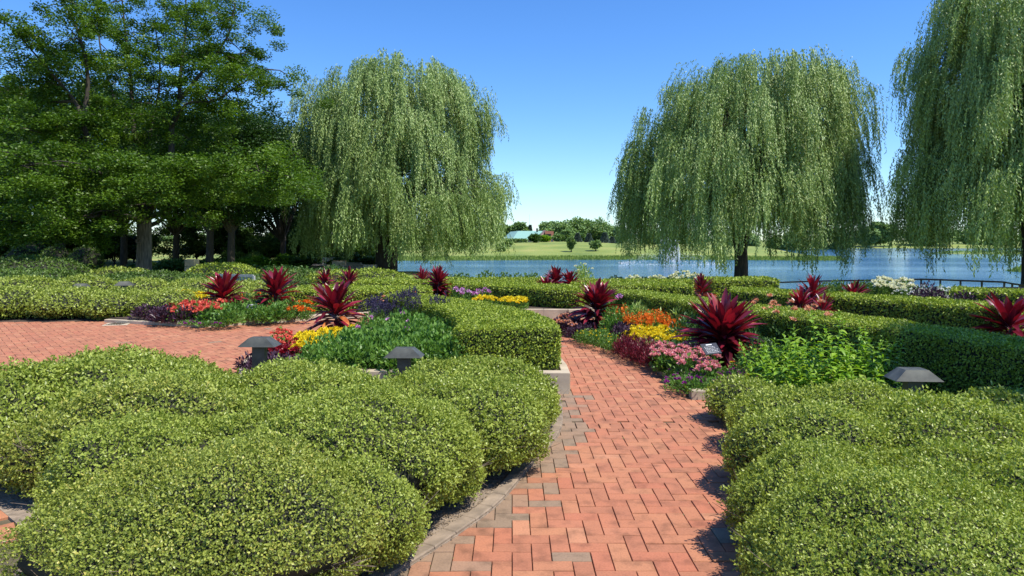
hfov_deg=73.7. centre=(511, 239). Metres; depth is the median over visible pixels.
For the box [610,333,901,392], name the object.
soil
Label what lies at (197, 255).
shrub
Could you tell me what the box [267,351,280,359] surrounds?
coleus
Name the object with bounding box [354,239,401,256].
shrub
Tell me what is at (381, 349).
leafy plant
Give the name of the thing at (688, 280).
clipped hedge
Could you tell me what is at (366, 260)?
shrub
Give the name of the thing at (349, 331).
leafy plant
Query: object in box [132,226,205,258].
shrub
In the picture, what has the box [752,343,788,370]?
leafy plant
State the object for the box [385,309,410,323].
leafy plant
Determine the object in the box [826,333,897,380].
tall perennial
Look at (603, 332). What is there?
creeping daisy
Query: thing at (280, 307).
leafy plant
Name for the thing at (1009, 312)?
cordyline
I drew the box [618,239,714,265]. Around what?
fountain
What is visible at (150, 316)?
coleus
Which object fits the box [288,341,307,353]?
marigold
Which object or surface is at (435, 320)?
leafy plant
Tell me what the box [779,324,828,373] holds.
tall perennial
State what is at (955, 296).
smokebush
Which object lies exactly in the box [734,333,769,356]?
leafy plant
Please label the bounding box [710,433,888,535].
boxwood bush
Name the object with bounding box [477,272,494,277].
shrub
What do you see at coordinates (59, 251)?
topiary bush
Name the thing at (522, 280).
clipped hedge
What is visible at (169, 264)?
shrub
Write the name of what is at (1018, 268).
reeds
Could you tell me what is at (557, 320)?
coleus
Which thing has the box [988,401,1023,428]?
boxwood bush
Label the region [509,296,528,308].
marigold
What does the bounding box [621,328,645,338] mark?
marigold
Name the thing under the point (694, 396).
stone kerb
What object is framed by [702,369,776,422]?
boxwood bush
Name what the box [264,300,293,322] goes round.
leafy plant
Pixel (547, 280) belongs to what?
cordyline
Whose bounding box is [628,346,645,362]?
alternanthera
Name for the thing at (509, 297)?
marigold
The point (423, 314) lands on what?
leafy plant
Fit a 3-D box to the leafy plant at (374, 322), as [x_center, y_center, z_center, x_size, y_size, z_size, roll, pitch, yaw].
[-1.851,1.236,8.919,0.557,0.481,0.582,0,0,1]
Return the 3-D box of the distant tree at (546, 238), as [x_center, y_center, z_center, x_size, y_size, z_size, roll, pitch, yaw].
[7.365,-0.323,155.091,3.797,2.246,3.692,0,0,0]
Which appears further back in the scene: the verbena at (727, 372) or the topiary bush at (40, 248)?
the topiary bush at (40, 248)
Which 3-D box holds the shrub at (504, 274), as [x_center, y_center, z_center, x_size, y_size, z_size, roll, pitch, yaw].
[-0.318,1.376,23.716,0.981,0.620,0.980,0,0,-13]
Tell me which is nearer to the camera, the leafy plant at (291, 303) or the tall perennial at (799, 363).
the tall perennial at (799, 363)
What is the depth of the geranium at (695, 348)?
8.21 m
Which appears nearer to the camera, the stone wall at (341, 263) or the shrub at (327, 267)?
the shrub at (327, 267)
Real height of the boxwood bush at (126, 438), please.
0.708 m
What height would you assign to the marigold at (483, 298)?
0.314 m
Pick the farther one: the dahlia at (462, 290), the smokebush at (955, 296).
the dahlia at (462, 290)
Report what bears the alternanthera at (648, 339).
on the soil at (806, 367)
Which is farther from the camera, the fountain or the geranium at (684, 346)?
the fountain
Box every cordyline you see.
[198,270,252,303]
[251,266,301,313]
[300,279,368,332]
[316,267,336,285]
[338,266,359,285]
[412,265,429,279]
[421,265,452,296]
[535,274,554,283]
[544,265,563,283]
[557,268,580,284]
[567,277,621,331]
[670,287,764,368]
[692,272,716,296]
[785,286,815,308]
[791,273,830,309]
[810,291,841,311]
[839,279,870,294]
[966,291,1023,336]
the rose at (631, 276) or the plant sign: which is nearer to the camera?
the plant sign
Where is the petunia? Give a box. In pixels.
[892,287,912,296]
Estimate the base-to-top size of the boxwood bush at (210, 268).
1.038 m
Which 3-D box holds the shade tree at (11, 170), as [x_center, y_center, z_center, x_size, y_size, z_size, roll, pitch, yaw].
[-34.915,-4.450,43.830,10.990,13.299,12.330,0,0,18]
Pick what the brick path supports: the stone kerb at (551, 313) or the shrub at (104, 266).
the stone kerb at (551, 313)
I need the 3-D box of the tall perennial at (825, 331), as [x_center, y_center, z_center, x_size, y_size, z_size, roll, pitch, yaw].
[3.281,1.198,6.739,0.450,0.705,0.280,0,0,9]
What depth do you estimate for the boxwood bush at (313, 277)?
22.26 m
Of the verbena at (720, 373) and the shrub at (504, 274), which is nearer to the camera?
the verbena at (720, 373)
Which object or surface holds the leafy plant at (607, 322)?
on the soil at (806, 367)
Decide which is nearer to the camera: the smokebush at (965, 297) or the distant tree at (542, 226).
the smokebush at (965, 297)
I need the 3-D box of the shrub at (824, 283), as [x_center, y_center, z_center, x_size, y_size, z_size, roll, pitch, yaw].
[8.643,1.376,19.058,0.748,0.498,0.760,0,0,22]
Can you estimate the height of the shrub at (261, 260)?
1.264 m
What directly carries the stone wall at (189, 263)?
on the ground
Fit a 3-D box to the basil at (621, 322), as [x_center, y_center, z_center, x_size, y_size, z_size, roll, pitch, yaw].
[1.724,1.397,10.500,0.443,0.336,0.392,0,0,-13]
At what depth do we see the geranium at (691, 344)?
8.46 m
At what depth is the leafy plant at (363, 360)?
7.36 m
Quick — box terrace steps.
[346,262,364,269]
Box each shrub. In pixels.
[0,231,17,256]
[10,237,81,251]
[40,220,90,251]
[90,264,134,272]
[96,233,136,263]
[116,236,159,261]
[126,257,186,271]
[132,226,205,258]
[161,257,203,265]
[180,226,205,258]
[199,240,221,257]
[200,257,226,264]
[203,224,265,249]
[206,217,254,253]
[214,250,261,262]
[216,233,303,259]
[235,255,272,268]
[251,232,329,258]
[252,261,335,271]
[267,252,295,267]
[272,255,315,267]
[286,221,355,253]
[292,263,351,269]
[300,248,333,263]
[322,234,363,255]
[326,251,375,264]
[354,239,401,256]
[355,256,374,263]
[455,271,472,277]
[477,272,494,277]
[493,271,509,277]
[520,272,539,277]
[574,262,593,278]
[576,269,589,277]
[817,280,830,289]
[825,279,847,290]
[826,285,837,291]
[831,282,847,290]
[843,283,870,294]
[868,281,896,294]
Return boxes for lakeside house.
[507,228,553,241]
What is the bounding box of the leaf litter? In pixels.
[359,427,548,575]
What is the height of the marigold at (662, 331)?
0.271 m
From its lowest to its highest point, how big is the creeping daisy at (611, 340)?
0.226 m
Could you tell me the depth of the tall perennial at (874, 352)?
6.62 m
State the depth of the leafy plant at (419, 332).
7.76 m
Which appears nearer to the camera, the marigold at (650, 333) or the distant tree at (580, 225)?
the marigold at (650, 333)
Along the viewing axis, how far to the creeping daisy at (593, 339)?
10.03 m
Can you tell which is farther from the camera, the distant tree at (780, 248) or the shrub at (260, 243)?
the distant tree at (780, 248)
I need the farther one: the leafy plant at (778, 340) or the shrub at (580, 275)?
the shrub at (580, 275)
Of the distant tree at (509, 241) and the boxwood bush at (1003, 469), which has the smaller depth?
the boxwood bush at (1003, 469)
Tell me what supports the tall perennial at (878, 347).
on the soil
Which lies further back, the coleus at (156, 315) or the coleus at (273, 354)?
the coleus at (156, 315)
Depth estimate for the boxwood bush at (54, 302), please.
13.61 m
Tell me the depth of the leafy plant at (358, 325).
8.61 m
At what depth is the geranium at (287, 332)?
9.61 m
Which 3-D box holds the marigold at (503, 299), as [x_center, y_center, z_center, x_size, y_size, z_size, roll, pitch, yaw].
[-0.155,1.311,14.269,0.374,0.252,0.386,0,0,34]
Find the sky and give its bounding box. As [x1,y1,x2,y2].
[0,0,1018,239]
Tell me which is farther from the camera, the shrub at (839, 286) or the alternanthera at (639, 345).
the shrub at (839, 286)
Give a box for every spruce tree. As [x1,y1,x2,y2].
[574,233,581,241]
[584,233,592,241]
[600,232,610,242]
[610,236,615,242]
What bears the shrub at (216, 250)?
on the ground
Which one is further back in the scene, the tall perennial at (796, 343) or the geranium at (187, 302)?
the geranium at (187, 302)
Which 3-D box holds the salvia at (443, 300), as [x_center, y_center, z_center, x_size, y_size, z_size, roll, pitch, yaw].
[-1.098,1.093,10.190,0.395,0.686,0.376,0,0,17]
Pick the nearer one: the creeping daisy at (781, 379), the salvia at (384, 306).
the creeping daisy at (781, 379)
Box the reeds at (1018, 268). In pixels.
[926,250,1020,271]
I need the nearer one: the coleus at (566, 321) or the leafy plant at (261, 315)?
the coleus at (566, 321)
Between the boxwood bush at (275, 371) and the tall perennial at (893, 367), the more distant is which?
the tall perennial at (893, 367)
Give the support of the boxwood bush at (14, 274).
on the soil
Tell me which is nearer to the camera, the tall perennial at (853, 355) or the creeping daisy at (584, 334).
the tall perennial at (853, 355)
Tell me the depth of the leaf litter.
3.99 m
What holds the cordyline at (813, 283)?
on the soil at (806, 367)
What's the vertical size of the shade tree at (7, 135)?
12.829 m
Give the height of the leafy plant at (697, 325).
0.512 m
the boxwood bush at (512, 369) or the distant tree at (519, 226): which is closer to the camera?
the boxwood bush at (512, 369)
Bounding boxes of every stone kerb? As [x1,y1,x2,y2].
[104,319,206,327]
[209,312,368,326]
[361,369,568,393]
[526,309,593,318]
[559,359,569,391]
[560,331,682,390]
[689,388,708,399]
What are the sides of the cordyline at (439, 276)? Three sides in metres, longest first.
1.412 x 0.987 x 0.972 m
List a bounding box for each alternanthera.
[610,337,626,353]
[614,336,632,355]
[615,334,633,350]
[619,340,637,358]
[619,342,640,360]
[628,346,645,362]
[629,332,640,340]
[632,339,650,358]
[633,338,650,346]
[637,335,654,342]
[638,350,654,366]
[639,345,652,362]
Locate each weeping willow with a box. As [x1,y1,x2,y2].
[280,47,520,270]
[606,44,888,279]
[880,0,1023,286]
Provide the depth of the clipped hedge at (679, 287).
15.08 m
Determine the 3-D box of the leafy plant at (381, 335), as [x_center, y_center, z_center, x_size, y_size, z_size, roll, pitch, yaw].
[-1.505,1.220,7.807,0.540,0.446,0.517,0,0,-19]
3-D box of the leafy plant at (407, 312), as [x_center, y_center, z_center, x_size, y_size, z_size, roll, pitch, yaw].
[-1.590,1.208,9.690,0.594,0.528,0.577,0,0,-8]
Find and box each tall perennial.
[738,339,788,377]
[739,343,792,386]
[747,337,806,382]
[747,352,801,385]
[758,336,818,370]
[759,353,818,387]
[769,339,822,384]
[769,353,843,386]
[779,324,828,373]
[783,348,828,382]
[789,333,848,386]
[792,362,843,388]
[805,305,852,383]
[810,360,870,388]
[811,336,867,380]
[819,325,863,378]
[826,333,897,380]
[828,354,888,386]
[842,340,885,382]
[847,353,898,387]
[849,361,901,389]
[853,320,891,384]
[867,334,905,387]
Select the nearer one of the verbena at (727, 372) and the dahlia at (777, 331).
the verbena at (727, 372)
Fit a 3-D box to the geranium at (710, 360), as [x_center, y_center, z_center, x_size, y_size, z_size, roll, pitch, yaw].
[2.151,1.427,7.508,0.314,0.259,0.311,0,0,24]
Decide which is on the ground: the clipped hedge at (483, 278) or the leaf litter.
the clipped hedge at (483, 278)
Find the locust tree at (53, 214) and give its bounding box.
[0,0,334,269]
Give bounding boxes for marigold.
[192,294,209,298]
[285,304,303,319]
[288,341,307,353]
[291,335,316,343]
[293,305,309,316]
[293,329,314,338]
[297,307,315,320]
[298,298,315,313]
[304,331,320,337]
[316,326,336,332]
[472,294,492,301]
[486,295,497,303]
[497,297,510,305]
[501,295,512,303]
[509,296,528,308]
[510,296,529,308]
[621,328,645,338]
[629,332,646,339]
[644,326,660,334]
[646,331,665,340]
[650,332,666,340]
[655,324,668,329]
[660,328,675,335]
[662,334,682,343]
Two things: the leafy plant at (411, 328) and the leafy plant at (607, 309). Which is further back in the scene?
the leafy plant at (607, 309)
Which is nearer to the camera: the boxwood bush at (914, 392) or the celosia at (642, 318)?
the boxwood bush at (914, 392)
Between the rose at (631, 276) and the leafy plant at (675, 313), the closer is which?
the leafy plant at (675, 313)
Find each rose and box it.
[625,274,640,278]
[668,272,683,279]
[675,270,689,278]
[685,272,704,289]
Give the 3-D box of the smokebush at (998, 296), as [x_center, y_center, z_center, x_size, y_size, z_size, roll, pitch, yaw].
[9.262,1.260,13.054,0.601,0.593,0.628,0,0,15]
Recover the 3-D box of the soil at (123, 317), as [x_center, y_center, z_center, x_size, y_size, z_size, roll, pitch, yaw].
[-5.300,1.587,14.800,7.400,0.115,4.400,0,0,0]
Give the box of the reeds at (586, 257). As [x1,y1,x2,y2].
[363,254,844,260]
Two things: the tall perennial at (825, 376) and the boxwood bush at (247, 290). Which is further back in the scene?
the boxwood bush at (247, 290)
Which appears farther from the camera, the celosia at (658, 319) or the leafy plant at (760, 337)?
the celosia at (658, 319)
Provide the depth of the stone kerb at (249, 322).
13.22 m
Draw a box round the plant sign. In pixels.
[700,343,721,357]
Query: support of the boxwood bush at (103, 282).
on the soil at (42, 319)
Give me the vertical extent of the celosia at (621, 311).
0.529 m
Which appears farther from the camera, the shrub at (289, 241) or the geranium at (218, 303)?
the shrub at (289, 241)
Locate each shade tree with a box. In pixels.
[0,69,154,247]
[1,133,70,213]
[7,80,158,246]
[29,69,186,266]
[121,102,230,258]
[124,107,287,264]
[149,103,308,262]
[182,114,299,258]
[239,110,314,254]
[263,136,336,227]
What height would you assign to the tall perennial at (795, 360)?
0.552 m
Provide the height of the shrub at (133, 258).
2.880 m
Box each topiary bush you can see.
[1,246,31,257]
[22,240,53,253]
[28,249,40,255]
[37,244,69,258]
[66,245,105,268]
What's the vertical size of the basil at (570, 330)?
0.276 m
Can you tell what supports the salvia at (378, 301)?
on the soil
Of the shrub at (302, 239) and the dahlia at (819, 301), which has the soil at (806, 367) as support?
the dahlia at (819, 301)
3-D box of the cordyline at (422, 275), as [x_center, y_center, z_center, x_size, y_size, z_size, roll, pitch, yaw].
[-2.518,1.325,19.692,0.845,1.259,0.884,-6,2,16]
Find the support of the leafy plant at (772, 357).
on the soil at (806, 367)
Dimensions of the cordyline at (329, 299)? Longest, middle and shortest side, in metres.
1.283 x 1.224 x 1.209 m
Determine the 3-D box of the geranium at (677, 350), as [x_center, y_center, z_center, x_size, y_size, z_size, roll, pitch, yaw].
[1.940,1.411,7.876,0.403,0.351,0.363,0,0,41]
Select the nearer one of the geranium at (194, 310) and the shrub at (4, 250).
the geranium at (194, 310)
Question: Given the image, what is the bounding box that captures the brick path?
[0,318,747,575]
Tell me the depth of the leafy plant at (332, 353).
7.37 m
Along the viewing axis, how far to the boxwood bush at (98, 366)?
5.23 m
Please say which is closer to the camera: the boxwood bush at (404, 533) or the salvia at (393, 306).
the boxwood bush at (404, 533)
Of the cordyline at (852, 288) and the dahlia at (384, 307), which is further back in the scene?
the cordyline at (852, 288)
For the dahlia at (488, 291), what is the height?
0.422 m
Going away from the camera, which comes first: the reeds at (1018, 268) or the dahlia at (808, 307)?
the dahlia at (808, 307)
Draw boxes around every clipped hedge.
[287,284,433,312]
[352,279,454,296]
[358,276,544,280]
[382,291,561,369]
[414,278,551,283]
[451,279,585,308]
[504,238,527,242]
[571,280,694,303]
[573,278,695,285]
[605,288,1023,394]
[701,275,779,297]
[729,286,1023,333]
[947,285,1023,302]
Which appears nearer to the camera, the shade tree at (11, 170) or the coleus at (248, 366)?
the coleus at (248, 366)
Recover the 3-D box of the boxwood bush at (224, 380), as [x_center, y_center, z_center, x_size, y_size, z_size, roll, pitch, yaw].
[-2.436,1.246,4.729,1.607,0.754,1.145,0,0,0]
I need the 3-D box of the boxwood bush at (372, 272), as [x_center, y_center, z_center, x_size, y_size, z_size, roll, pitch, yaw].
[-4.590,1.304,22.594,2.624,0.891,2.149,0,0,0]
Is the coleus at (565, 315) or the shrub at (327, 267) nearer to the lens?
the coleus at (565, 315)
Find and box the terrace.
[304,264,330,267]
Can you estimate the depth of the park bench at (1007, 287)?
20.77 m
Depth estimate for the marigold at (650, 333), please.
9.93 m
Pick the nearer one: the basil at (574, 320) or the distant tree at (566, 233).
the basil at (574, 320)
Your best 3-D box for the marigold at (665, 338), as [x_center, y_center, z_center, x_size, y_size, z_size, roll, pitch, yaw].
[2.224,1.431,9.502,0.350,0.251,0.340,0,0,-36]
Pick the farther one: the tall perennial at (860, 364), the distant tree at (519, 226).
the distant tree at (519, 226)
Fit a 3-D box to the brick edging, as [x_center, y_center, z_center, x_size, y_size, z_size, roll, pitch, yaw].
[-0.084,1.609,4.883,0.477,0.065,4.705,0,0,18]
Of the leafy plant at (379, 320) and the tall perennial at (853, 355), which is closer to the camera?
the tall perennial at (853, 355)
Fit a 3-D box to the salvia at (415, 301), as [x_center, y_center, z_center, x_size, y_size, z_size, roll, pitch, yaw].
[-1.471,1.137,10.294,0.346,0.606,0.364,0,0,-21]
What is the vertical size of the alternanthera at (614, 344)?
0.241 m
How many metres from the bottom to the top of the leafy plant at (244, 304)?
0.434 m
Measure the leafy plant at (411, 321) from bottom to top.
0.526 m
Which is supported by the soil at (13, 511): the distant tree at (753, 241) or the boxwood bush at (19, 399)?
the boxwood bush at (19, 399)
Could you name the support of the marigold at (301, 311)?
on the soil at (123, 317)
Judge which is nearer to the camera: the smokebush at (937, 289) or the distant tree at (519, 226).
the smokebush at (937, 289)
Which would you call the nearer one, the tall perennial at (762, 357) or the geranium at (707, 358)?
the tall perennial at (762, 357)
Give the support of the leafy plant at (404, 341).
on the soil
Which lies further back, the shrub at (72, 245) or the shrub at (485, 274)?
the shrub at (72, 245)
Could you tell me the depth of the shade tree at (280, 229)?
49.32 m
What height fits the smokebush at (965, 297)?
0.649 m
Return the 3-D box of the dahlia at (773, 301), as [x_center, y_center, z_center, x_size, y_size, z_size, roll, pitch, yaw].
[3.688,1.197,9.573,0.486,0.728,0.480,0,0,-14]
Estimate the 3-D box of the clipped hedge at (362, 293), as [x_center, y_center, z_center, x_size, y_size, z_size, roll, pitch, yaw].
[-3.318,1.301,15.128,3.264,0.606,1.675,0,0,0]
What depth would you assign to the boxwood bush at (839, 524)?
2.69 m
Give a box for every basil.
[564,323,583,338]
[569,317,583,324]
[573,322,594,332]
[585,320,597,329]
[606,324,629,341]
[612,320,632,335]
[613,322,629,330]
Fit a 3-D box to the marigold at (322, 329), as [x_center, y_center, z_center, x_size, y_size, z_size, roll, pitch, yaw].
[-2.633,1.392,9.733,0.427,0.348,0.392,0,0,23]
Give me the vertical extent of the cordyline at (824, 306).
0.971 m
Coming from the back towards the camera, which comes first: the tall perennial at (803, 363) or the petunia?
the petunia
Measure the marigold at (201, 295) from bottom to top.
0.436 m
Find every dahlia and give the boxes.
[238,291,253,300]
[373,295,389,318]
[448,286,467,298]
[458,288,473,299]
[472,287,491,297]
[612,294,623,310]
[753,320,774,339]
[754,293,775,304]
[768,299,785,307]
[769,305,797,349]
[800,304,832,349]
[811,299,825,309]
[869,279,889,294]
[870,275,894,292]
[886,283,899,295]
[889,281,902,293]
[893,282,914,296]
[895,276,914,283]
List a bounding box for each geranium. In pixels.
[166,304,186,321]
[178,298,201,313]
[185,304,204,318]
[196,303,223,322]
[199,300,215,304]
[200,302,224,319]
[209,297,232,303]
[267,336,285,350]
[269,326,291,337]
[273,330,293,341]
[275,334,291,343]
[648,341,674,365]
[649,346,669,369]
[651,349,677,372]
[653,339,675,344]
[665,347,697,371]
[668,352,696,378]
[670,343,689,349]
[680,340,696,348]
[686,345,702,350]
[687,348,707,360]
[691,361,719,378]
[696,349,723,369]
[696,358,720,376]
[697,356,719,369]
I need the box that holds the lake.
[398,248,1020,290]
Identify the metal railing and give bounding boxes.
[780,278,1023,289]
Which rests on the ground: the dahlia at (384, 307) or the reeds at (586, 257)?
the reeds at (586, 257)
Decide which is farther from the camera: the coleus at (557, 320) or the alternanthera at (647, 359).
the coleus at (557, 320)
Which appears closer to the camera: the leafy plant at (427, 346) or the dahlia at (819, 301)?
the leafy plant at (427, 346)
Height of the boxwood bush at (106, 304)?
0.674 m
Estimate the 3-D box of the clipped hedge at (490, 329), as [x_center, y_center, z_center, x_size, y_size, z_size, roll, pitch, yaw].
[-0.803,1.163,9.900,1.501,0.520,5.780,0,0,-20]
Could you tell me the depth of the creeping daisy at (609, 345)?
9.52 m
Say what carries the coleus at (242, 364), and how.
on the soil
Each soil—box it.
[0,314,111,322]
[0,420,562,575]
[110,312,318,323]
[513,304,590,314]
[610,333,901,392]
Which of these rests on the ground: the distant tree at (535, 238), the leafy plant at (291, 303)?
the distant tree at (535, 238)
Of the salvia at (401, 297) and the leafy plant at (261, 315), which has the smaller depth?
the salvia at (401, 297)
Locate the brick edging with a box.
[367,392,562,575]
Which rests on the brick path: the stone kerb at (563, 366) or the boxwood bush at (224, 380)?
the stone kerb at (563, 366)
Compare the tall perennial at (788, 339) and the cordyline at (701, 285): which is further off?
the cordyline at (701, 285)
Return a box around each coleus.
[128,303,152,318]
[147,301,171,310]
[147,305,168,322]
[150,306,179,322]
[169,304,198,324]
[231,351,251,370]
[242,361,251,376]
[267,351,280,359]
[267,354,279,363]
[268,349,283,356]
[269,344,294,356]
[287,346,302,357]
[553,315,564,331]
[558,312,573,326]
[559,318,571,332]
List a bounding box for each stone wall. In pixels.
[185,259,198,271]
[332,261,346,268]
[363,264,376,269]
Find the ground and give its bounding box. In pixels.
[73,240,1019,289]
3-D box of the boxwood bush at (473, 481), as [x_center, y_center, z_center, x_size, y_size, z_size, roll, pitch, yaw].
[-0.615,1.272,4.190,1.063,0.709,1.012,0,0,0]
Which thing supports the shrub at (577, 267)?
on the ground
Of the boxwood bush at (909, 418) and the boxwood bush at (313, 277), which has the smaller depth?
the boxwood bush at (909, 418)
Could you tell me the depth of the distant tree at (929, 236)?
286.12 m
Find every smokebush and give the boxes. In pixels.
[908,286,935,297]
[914,279,941,297]
[925,286,945,297]
[930,286,945,298]
[941,292,959,299]
[953,289,978,301]
[983,291,1004,301]
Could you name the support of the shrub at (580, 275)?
on the ground
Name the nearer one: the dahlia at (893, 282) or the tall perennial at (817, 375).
the tall perennial at (817, 375)
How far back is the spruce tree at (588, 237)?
187.43 m
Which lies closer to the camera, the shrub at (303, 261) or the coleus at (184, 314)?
the coleus at (184, 314)
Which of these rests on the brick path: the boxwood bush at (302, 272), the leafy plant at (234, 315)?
the leafy plant at (234, 315)
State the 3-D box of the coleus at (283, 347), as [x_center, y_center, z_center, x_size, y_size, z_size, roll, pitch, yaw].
[-2.857,1.435,8.541,0.336,0.286,0.376,0,0,-41]
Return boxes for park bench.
[219,274,254,280]
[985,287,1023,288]
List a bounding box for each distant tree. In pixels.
[496,243,506,251]
[502,223,520,237]
[503,238,512,245]
[509,221,529,232]
[527,233,541,242]
[538,221,554,230]
[539,235,551,241]
[544,221,578,241]
[551,233,564,241]
[559,216,603,238]
[559,229,573,240]
[566,236,576,251]
[580,233,585,240]
[586,216,613,232]
[588,240,602,250]
[590,223,618,240]
[638,230,689,243]
[710,233,762,246]
[762,234,809,249]
[816,228,852,248]
[854,227,881,245]
[872,221,894,245]
[898,227,956,245]
[952,227,1018,244]
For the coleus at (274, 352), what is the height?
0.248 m
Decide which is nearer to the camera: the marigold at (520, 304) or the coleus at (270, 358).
the coleus at (270, 358)
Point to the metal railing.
(981, 281)
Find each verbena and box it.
[181,320,196,325]
[194,320,217,326]
[211,321,228,327]
[662,367,681,376]
[662,373,684,383]
[662,376,704,394]
[670,373,706,389]
[681,370,699,380]
[685,376,715,389]
[691,370,725,382]
[717,365,738,375]
[721,369,744,376]
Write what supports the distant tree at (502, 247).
on the ground
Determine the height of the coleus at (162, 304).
0.329 m
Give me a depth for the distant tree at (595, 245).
129.44 m
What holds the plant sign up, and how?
on the soil at (806, 367)
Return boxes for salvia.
[358,296,380,324]
[366,292,386,323]
[367,297,388,324]
[374,296,391,317]
[385,300,402,317]
[388,289,402,316]
[393,290,410,316]
[399,287,420,312]
[404,295,423,319]
[429,291,449,308]
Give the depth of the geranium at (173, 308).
12.65 m
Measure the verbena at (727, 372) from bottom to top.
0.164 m
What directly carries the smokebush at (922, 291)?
on the soil at (806, 367)
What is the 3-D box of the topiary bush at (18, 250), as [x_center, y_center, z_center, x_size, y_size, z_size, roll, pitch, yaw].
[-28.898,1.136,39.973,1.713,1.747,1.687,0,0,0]
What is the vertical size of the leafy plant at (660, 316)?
0.533 m
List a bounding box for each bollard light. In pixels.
[73,283,89,286]
[114,281,134,289]
[238,336,280,376]
[384,347,424,376]
[884,367,943,395]
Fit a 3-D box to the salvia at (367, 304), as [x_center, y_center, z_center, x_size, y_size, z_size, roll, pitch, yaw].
[-2.123,1.178,10.160,0.379,0.664,0.399,0,0,-21]
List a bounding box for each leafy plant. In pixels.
[210,304,246,324]
[221,302,246,319]
[231,299,242,312]
[239,299,259,317]
[244,304,262,320]
[249,304,275,322]
[263,297,277,304]
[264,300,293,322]
[271,300,293,319]
[282,296,305,314]
[293,342,329,365]
[295,332,334,360]
[316,339,349,365]
[318,339,359,367]
[320,330,351,351]
[326,324,369,364]
[338,334,381,369]
[351,322,370,335]
[355,316,383,336]
[357,311,376,326]
[361,327,400,366]
[364,326,379,343]
[370,338,398,368]
[371,317,385,327]
[374,320,407,346]
[377,335,421,377]
[380,315,404,334]
[384,319,406,337]
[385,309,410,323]
[387,307,410,320]
[392,331,424,367]
[398,317,426,335]
[399,323,430,339]
[407,324,443,358]
[408,314,430,330]
[410,319,434,333]
[410,337,440,366]
[413,312,429,323]
[419,329,452,359]
[420,321,450,346]
[424,333,467,367]
[428,315,451,328]
[438,324,452,333]
[594,301,620,320]
[597,305,623,331]
[603,306,627,332]
[619,301,636,323]
[621,300,652,325]
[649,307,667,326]
[661,306,686,325]
[664,316,696,341]
[673,312,703,332]
[730,349,767,370]
[731,328,766,350]
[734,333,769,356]
[737,336,779,367]
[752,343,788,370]
[752,344,798,377]
[763,336,789,356]
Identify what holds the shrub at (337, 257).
on the ground
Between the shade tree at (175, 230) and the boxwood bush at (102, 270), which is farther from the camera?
the shade tree at (175, 230)
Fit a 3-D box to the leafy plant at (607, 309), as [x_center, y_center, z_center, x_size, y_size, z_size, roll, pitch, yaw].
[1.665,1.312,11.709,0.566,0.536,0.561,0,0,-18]
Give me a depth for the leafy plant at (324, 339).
7.95 m
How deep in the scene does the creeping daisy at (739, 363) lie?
7.71 m
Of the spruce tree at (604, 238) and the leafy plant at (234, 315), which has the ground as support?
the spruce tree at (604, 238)
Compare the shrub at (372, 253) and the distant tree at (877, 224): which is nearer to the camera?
the shrub at (372, 253)
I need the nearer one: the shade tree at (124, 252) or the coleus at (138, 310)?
the coleus at (138, 310)
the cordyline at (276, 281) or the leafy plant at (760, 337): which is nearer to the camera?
the leafy plant at (760, 337)
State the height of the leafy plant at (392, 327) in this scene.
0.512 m
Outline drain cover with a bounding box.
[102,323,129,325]
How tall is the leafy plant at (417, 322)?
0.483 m
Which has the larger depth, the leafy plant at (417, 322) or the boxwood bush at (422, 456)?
the leafy plant at (417, 322)
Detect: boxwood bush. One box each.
[0,254,92,272]
[0,266,94,277]
[0,272,63,279]
[0,274,58,287]
[0,284,48,318]
[0,356,70,480]
[0,368,253,494]
[0,421,399,575]
[1,343,241,399]
[10,366,250,444]
[19,403,224,515]
[23,285,104,318]
[46,273,116,290]
[77,287,150,319]
[84,265,147,274]
[85,274,169,281]
[95,269,211,280]
[107,276,172,290]
[135,285,204,311]
[161,276,213,291]
[167,274,288,295]
[183,262,262,274]
[202,378,488,511]
[206,286,260,300]
[226,366,392,415]
[229,353,383,396]
[233,278,269,295]
[234,272,314,288]
[260,267,315,279]
[305,268,347,284]
[334,450,437,575]
[339,266,409,284]
[363,367,560,475]
[391,388,496,506]
[401,352,565,431]
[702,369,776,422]
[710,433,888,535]
[716,394,898,483]
[723,374,908,430]
[728,455,1023,575]
[856,384,1023,460]
[864,432,1023,511]
[880,387,962,402]
[933,381,1023,407]
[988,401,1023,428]
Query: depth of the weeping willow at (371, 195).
40.06 m
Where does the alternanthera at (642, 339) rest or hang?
on the soil at (806, 367)
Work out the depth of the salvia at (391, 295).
11.44 m
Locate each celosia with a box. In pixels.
[615,303,628,318]
[623,312,638,324]
[634,310,652,336]
[645,310,665,326]
[662,315,676,334]
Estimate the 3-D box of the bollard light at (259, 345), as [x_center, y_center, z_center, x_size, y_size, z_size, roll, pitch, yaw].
[-2.568,1.270,6.950,0.376,0.560,0.220,0,0,0]
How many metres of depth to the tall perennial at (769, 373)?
6.64 m
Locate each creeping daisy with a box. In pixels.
[571,329,582,339]
[576,329,593,342]
[577,331,595,343]
[583,331,601,345]
[594,337,608,347]
[596,329,608,339]
[602,338,617,351]
[605,335,619,349]
[727,359,764,369]
[762,374,796,384]
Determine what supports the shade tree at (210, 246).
on the ground
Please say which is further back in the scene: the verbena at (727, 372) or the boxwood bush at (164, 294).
the boxwood bush at (164, 294)

